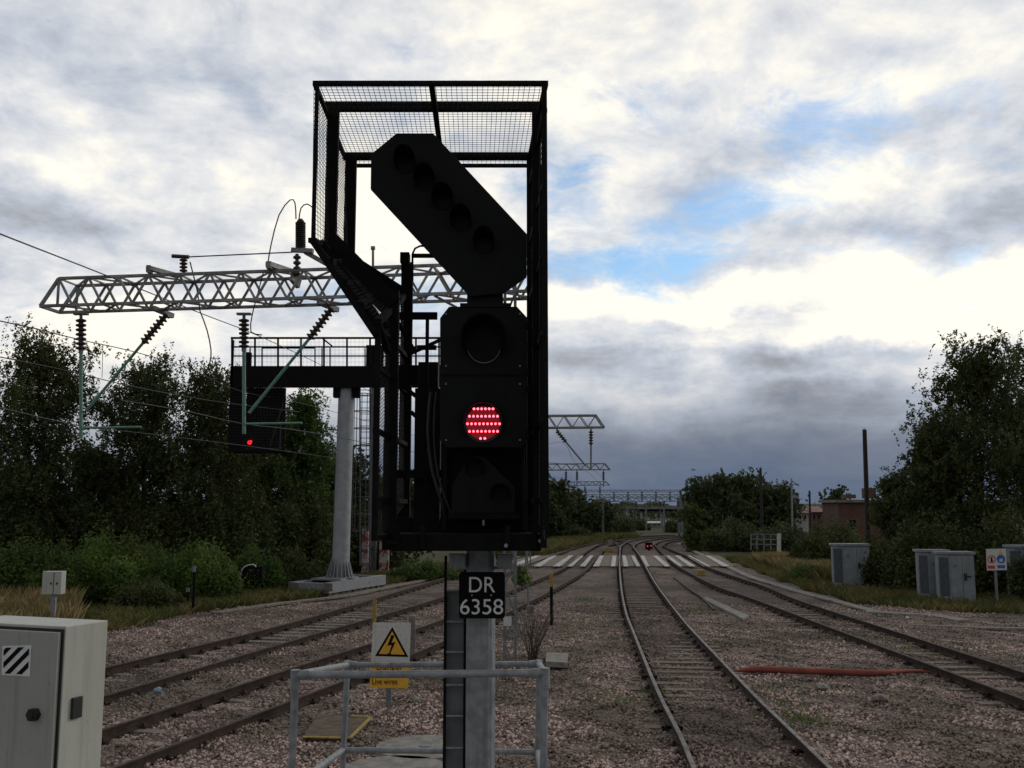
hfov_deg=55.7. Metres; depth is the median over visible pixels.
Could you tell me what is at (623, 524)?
bush
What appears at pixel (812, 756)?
railway track
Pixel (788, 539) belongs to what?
bush
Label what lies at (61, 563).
bush
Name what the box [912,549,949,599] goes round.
lineside cabinet
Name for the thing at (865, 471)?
utility pole
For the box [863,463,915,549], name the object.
tree
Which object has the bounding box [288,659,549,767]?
handrail
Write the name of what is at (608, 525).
tree
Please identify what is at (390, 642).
warning sign
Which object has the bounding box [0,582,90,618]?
dry grass
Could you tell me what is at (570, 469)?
overhead line gantry
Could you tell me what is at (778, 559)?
dry grass
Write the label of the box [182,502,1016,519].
distant wood
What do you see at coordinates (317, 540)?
bush
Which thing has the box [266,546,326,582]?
bush
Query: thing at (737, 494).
tree
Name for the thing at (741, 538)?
bush
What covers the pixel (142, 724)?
railway track
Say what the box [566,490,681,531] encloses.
overhead line portal
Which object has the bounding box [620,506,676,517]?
overhead line portal
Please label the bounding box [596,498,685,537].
overhead line portal
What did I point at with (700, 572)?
point heater box
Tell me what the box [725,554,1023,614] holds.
verge grass
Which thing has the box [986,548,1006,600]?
safety sign
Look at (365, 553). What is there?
painted post
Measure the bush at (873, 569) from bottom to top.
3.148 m
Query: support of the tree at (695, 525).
on the ground at (439, 555)
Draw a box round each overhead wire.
[0,233,383,399]
[0,320,411,434]
[0,356,297,411]
[0,407,412,469]
[120,399,557,477]
[549,442,601,485]
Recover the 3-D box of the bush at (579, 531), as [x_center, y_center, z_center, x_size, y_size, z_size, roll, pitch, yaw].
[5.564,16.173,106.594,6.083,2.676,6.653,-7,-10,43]
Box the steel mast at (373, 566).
[368,388,376,572]
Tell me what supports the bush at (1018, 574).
on the ground at (439, 555)
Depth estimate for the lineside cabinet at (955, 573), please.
36.96 m
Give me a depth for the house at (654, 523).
188.09 m
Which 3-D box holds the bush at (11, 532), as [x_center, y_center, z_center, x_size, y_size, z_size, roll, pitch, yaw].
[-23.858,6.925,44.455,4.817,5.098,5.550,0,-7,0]
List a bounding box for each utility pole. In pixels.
[759,467,762,532]
[788,478,798,533]
[809,490,811,532]
[862,428,870,540]
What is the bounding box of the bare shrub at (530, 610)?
[513,604,555,659]
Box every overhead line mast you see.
[645,505,654,530]
[663,506,673,531]
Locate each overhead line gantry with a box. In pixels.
[39,199,526,668]
[525,414,604,565]
[549,463,609,486]
[570,481,609,491]
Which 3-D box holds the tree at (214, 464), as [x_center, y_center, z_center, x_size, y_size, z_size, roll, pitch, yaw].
[-14.495,4.115,47.156,6.650,11.203,7.788,-1,-7,5]
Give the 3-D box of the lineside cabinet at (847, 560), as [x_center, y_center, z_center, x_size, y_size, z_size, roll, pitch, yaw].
[15.367,8.298,44.017,1.714,2.100,0.870,0,-7,0]
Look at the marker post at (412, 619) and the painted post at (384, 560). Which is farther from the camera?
the painted post at (384, 560)
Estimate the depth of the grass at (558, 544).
90.95 m
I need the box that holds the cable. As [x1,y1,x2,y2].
[640,666,734,671]
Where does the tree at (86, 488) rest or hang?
on the ground at (439, 555)
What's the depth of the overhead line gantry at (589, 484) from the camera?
134.33 m
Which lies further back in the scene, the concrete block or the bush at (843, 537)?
the bush at (843, 537)
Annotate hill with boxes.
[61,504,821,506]
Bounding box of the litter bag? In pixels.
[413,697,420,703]
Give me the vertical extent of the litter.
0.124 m
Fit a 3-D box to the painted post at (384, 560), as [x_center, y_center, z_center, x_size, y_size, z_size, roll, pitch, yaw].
[-6.974,9.422,52.813,0.582,2.008,0.380,0,-7,0]
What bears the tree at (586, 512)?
on the ground at (439, 555)
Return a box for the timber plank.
[702,597,748,620]
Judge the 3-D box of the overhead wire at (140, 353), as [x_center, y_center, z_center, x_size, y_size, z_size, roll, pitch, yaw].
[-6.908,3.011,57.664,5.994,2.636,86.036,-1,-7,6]
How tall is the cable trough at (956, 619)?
0.280 m
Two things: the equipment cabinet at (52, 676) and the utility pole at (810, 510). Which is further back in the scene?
the utility pole at (810, 510)
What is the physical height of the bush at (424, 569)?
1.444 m
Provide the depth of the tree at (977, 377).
45.07 m
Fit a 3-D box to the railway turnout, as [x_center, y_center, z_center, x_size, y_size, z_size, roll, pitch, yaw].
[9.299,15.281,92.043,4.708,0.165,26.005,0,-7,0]
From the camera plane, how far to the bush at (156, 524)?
44.33 m
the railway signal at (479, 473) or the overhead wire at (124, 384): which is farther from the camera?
the overhead wire at (124, 384)
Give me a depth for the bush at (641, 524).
161.63 m
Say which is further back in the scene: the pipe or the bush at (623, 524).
the bush at (623, 524)
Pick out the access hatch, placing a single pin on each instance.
(324, 727)
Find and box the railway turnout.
[600,540,634,549]
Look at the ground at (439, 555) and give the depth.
81.31 m
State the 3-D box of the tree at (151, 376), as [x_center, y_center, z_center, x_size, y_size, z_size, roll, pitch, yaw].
[-18.100,3.860,47.994,6.589,11.923,7.172,0,-7,0]
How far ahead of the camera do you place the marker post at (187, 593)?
35.98 m
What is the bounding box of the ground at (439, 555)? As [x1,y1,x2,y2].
[30,512,1023,613]
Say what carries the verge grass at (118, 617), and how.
on the ground at (439, 555)
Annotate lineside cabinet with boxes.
[829,543,870,586]
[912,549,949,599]
[932,551,975,601]
[1002,545,1023,593]
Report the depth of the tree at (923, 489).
45.97 m
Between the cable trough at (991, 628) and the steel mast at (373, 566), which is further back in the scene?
the steel mast at (373, 566)
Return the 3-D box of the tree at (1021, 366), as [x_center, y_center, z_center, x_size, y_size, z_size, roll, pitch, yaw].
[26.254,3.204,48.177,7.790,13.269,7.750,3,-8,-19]
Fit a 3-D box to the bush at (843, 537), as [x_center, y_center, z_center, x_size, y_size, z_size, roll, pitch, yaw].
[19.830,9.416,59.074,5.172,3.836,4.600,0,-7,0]
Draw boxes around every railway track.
[101,539,632,767]
[103,535,675,705]
[610,535,843,767]
[653,538,1023,719]
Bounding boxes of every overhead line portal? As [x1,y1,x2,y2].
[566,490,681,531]
[582,494,683,534]
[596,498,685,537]
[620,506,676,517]
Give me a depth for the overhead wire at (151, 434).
27.31 m
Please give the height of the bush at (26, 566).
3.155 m
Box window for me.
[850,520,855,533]
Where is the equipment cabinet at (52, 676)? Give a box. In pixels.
[0,615,107,767]
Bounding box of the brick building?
[818,488,894,545]
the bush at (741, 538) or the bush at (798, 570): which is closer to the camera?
the bush at (798, 570)
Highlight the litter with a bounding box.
[154,687,161,693]
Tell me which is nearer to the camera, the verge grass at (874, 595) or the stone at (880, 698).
the stone at (880, 698)
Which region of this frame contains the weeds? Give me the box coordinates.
[422,596,1018,728]
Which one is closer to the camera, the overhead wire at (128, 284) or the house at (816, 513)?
the overhead wire at (128, 284)
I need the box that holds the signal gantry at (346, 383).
[228,337,439,595]
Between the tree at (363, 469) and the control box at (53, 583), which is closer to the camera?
the control box at (53, 583)
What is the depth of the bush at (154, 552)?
39.23 m
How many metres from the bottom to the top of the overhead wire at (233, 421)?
1.036 m
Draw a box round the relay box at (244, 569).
[240,564,265,588]
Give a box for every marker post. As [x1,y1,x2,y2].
[186,588,189,601]
[192,566,195,612]
[372,600,376,621]
[409,616,415,653]
[526,551,528,605]
[550,573,552,624]
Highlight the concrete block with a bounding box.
[546,652,567,667]
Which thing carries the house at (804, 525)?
on the ground at (439, 555)
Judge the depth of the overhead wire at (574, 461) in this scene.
77.04 m
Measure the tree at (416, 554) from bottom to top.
6.331 m
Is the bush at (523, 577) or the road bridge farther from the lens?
the road bridge
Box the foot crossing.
[512,556,734,567]
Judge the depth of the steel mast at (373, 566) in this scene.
54.09 m
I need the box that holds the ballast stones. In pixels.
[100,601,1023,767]
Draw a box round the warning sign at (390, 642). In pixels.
[369,622,410,706]
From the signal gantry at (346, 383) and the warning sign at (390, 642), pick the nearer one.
the warning sign at (390, 642)
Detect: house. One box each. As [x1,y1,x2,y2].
[647,521,660,526]
[793,511,808,533]
[801,506,822,532]
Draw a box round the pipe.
[735,666,930,676]
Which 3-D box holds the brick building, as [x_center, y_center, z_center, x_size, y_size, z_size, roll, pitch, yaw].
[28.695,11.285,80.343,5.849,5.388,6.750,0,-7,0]
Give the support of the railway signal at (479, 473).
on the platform
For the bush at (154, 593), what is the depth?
33.85 m
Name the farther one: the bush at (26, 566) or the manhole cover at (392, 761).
the bush at (26, 566)
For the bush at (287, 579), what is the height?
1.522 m
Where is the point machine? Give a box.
[603,547,612,552]
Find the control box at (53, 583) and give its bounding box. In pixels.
[42,571,65,617]
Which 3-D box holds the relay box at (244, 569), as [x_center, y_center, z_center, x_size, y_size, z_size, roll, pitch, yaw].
[-10.824,8.237,40.441,0.917,1.494,0.678,0,-7,0]
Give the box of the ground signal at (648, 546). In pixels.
[645,542,652,550]
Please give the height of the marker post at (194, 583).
1.615 m
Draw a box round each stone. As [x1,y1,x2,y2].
[815,682,828,690]
[871,693,888,702]
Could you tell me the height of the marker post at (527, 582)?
2.400 m
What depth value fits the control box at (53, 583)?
27.05 m
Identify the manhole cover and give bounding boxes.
[346,755,442,767]
[376,735,442,760]
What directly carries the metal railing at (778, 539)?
on the dry grass at (778, 559)
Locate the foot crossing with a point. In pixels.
(649, 561)
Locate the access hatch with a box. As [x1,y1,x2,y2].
[303,714,371,741]
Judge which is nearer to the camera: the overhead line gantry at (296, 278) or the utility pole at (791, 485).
the overhead line gantry at (296, 278)
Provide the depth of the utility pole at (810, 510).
79.26 m
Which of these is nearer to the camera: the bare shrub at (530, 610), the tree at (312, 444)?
the bare shrub at (530, 610)
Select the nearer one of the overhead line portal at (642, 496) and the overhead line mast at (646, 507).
the overhead line portal at (642, 496)
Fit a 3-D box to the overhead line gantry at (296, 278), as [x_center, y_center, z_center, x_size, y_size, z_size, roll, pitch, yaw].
[-5.507,1.079,23.119,12.286,11.034,1.430,-1,-7,8]
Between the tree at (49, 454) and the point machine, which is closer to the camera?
the tree at (49, 454)
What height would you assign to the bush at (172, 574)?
2.751 m
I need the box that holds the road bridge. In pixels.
[638,507,676,527]
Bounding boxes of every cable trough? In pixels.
[211,578,437,614]
[676,543,878,610]
[865,611,970,622]
[905,624,1023,630]
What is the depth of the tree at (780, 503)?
91.64 m
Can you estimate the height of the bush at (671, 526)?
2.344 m
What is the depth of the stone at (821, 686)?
18.95 m
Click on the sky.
(765, 217)
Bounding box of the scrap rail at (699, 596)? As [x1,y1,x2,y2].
[673,577,714,609]
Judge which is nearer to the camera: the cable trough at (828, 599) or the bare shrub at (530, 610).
the bare shrub at (530, 610)
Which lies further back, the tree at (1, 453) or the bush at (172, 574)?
the tree at (1, 453)
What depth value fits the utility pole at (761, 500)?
84.30 m
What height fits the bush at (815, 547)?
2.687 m
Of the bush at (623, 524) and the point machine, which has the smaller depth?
the point machine
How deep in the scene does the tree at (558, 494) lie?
103.38 m
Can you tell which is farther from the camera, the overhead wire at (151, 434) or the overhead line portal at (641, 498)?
the overhead line portal at (641, 498)
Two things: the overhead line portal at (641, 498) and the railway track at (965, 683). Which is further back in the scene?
the overhead line portal at (641, 498)
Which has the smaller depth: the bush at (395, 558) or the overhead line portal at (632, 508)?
the bush at (395, 558)
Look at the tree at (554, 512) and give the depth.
98.82 m
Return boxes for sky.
[0,0,1023,505]
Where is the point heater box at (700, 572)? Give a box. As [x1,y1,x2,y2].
[696,570,704,575]
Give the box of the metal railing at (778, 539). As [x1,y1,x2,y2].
[756,533,780,551]
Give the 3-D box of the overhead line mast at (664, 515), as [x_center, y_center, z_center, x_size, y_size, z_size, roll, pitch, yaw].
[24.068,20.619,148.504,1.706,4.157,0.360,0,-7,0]
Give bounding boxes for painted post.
[361,526,368,572]
[379,540,388,571]
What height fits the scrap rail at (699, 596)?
0.185 m
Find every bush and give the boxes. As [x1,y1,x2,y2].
[0,487,36,558]
[0,525,59,594]
[0,536,22,593]
[19,476,111,567]
[22,530,102,605]
[68,519,164,606]
[95,472,193,561]
[109,573,187,609]
[137,528,174,573]
[141,533,238,597]
[172,477,284,566]
[179,536,244,599]
[229,538,286,590]
[254,475,356,575]
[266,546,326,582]
[266,559,293,587]
[350,502,406,573]
[385,555,459,581]
[510,564,532,585]
[556,522,593,536]
[609,513,635,532]
[629,518,650,529]
[663,518,680,532]
[696,514,761,551]
[752,517,808,552]
[787,527,831,560]
[788,559,820,580]
[799,507,878,548]
[860,522,895,586]
[881,507,978,591]
[947,497,1023,595]
[1004,541,1023,599]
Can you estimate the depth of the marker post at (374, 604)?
28.46 m
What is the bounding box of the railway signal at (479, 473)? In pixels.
[308,81,548,767]
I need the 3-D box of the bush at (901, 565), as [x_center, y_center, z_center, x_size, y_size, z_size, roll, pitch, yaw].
[17.794,7.156,41.402,4.208,3.819,3.826,4,-8,-30]
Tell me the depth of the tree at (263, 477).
54.24 m
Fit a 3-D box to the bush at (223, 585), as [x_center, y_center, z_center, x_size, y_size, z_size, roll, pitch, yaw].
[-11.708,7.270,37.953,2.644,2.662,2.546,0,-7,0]
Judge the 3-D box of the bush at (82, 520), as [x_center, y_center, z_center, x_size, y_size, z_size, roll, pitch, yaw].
[-20.754,6.981,45.652,5.221,5.304,5.459,0,-7,0]
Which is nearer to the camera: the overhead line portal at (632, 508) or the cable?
the cable
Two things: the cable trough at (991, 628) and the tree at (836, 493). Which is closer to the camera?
the cable trough at (991, 628)
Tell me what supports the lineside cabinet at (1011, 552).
on the ground at (439, 555)
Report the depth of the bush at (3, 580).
36.10 m
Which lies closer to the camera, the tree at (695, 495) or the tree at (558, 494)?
the tree at (695, 495)
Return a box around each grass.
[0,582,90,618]
[79,561,496,631]
[495,531,642,558]
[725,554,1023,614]
[749,550,831,579]
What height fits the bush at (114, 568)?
3.577 m
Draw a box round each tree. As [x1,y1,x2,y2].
[0,312,134,556]
[0,443,29,514]
[53,442,149,536]
[79,341,196,539]
[141,354,302,554]
[203,430,332,529]
[243,388,336,549]
[312,440,397,523]
[366,469,434,562]
[547,477,578,537]
[549,480,569,521]
[566,486,605,529]
[584,499,617,532]
[676,469,719,532]
[678,502,711,551]
[698,467,776,532]
[755,479,816,530]
[818,484,850,507]
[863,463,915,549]
[878,424,979,546]
[892,324,1023,558]
[959,330,1023,544]
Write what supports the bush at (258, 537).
on the ground at (439, 555)
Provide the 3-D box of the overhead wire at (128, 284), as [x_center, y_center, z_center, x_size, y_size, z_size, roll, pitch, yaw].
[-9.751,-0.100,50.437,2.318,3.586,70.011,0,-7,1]
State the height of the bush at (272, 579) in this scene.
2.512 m

